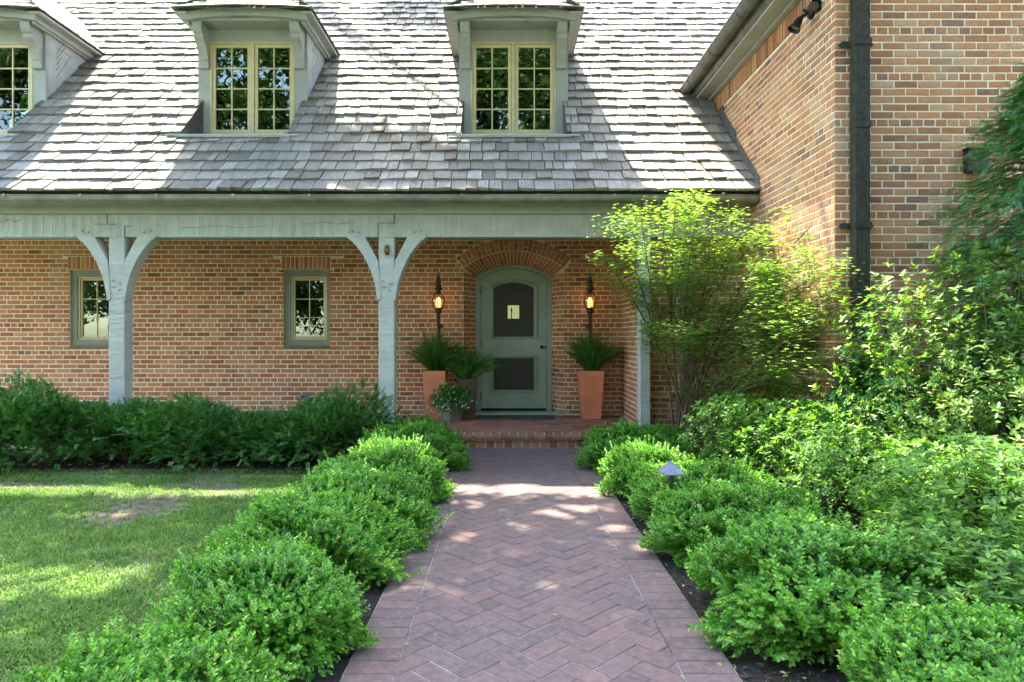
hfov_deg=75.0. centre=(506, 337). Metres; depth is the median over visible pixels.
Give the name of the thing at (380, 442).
boxwood shrub
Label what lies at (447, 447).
boxwood shrub
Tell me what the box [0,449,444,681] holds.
mulch bed
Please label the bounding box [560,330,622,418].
potted fern
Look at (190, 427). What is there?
yew shrub
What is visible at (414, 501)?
boxwood shrub
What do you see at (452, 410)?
flower pot
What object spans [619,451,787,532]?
boxwood shrub
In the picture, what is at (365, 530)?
boxwood shrub
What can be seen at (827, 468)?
azalea shrub
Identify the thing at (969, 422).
azalea shrub
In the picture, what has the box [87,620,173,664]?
lawn edging
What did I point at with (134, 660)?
boxwood shrub
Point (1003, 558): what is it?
azalea shrub
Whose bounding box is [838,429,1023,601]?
azalea shrub
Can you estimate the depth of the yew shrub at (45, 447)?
6.85 m
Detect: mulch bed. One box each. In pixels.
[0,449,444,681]
[596,447,1019,681]
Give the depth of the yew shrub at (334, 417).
7.02 m
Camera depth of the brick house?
8.86 m
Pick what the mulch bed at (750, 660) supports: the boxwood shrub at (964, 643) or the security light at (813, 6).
the boxwood shrub at (964, 643)
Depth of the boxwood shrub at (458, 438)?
7.38 m
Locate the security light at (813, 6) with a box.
[788,0,821,33]
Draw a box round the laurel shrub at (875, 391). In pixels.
[813,291,964,499]
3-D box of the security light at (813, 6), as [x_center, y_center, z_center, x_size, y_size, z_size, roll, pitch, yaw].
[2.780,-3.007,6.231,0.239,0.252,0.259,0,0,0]
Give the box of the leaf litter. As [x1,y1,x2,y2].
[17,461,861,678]
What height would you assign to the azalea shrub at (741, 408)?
0.979 m
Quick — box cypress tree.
[897,12,1023,464]
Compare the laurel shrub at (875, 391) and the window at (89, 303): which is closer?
the laurel shrub at (875, 391)
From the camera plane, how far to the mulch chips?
3.32 m
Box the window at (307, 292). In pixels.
[284,270,329,348]
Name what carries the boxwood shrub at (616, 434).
on the mulch bed at (750, 660)
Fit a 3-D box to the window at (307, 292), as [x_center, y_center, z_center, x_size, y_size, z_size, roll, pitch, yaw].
[-2.956,-0.424,10.084,0.707,1.193,0.452,0,0,0]
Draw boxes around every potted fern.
[399,331,468,418]
[438,344,508,418]
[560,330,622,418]
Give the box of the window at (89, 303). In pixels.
[69,270,108,348]
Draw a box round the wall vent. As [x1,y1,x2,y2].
[299,394,307,399]
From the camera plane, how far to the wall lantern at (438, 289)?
9.61 m
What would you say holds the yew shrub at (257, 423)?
on the mulch bed at (343, 662)
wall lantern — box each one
[432,272,444,346]
[584,273,596,350]
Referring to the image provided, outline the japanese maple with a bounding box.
[572,183,899,454]
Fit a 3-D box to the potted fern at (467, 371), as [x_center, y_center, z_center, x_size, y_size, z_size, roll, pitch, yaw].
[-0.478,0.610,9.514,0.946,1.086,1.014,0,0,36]
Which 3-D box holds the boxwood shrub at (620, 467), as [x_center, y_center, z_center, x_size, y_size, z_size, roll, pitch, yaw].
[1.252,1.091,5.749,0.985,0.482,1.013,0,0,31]
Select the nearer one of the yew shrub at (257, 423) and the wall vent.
the yew shrub at (257, 423)
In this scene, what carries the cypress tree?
on the mulch bed at (750, 660)
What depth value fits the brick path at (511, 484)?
3.38 m
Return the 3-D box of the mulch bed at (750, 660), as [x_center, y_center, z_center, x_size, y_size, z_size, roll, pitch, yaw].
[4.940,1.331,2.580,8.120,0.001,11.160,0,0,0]
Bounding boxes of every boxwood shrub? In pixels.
[13,607,294,681]
[133,526,380,681]
[193,479,425,612]
[286,457,453,557]
[295,441,456,502]
[347,428,457,487]
[356,414,475,470]
[384,411,465,455]
[572,417,703,475]
[594,435,689,497]
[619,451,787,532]
[636,470,834,582]
[684,497,1000,666]
[835,586,1023,681]
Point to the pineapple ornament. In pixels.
(386, 250)
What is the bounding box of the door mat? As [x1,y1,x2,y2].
[476,415,555,418]
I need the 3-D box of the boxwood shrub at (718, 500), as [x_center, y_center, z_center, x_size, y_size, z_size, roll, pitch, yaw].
[1.380,1.080,4.085,1.218,0.503,1.294,0,0,-30]
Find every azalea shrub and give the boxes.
[677,377,834,485]
[720,399,953,523]
[810,241,1023,521]
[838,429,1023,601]
[855,497,1023,615]
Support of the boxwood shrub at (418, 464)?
on the mulch bed at (343, 662)
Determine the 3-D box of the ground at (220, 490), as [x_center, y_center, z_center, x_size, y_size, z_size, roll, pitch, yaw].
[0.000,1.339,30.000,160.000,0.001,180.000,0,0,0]
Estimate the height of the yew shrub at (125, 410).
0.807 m
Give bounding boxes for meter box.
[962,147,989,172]
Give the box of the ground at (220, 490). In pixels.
[0,468,311,681]
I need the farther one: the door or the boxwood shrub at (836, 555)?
the door
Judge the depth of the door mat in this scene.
9.49 m
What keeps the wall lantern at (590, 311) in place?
attached to the brick house
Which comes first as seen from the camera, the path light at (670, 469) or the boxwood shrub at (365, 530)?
the boxwood shrub at (365, 530)
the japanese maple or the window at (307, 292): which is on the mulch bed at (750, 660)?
the japanese maple
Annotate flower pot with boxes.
[425,382,476,421]
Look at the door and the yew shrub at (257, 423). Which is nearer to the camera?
the yew shrub at (257, 423)
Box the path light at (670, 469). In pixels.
[657,460,684,489]
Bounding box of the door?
[481,269,545,407]
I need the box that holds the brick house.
[0,0,1023,485]
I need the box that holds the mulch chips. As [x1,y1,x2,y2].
[0,450,860,681]
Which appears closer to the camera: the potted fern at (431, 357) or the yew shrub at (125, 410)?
the yew shrub at (125, 410)
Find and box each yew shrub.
[0,368,140,472]
[0,390,86,470]
[56,386,215,460]
[111,390,292,473]
[152,399,328,470]
[246,377,412,469]
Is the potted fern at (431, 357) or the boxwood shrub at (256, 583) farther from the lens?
the potted fern at (431, 357)
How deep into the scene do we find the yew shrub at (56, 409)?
6.87 m
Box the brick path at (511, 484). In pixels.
[340,448,741,681]
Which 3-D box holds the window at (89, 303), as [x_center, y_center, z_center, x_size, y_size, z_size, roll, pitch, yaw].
[-6.124,-0.424,10.084,0.707,1.193,0.452,0,0,0]
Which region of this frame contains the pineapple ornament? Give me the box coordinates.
[384,245,389,254]

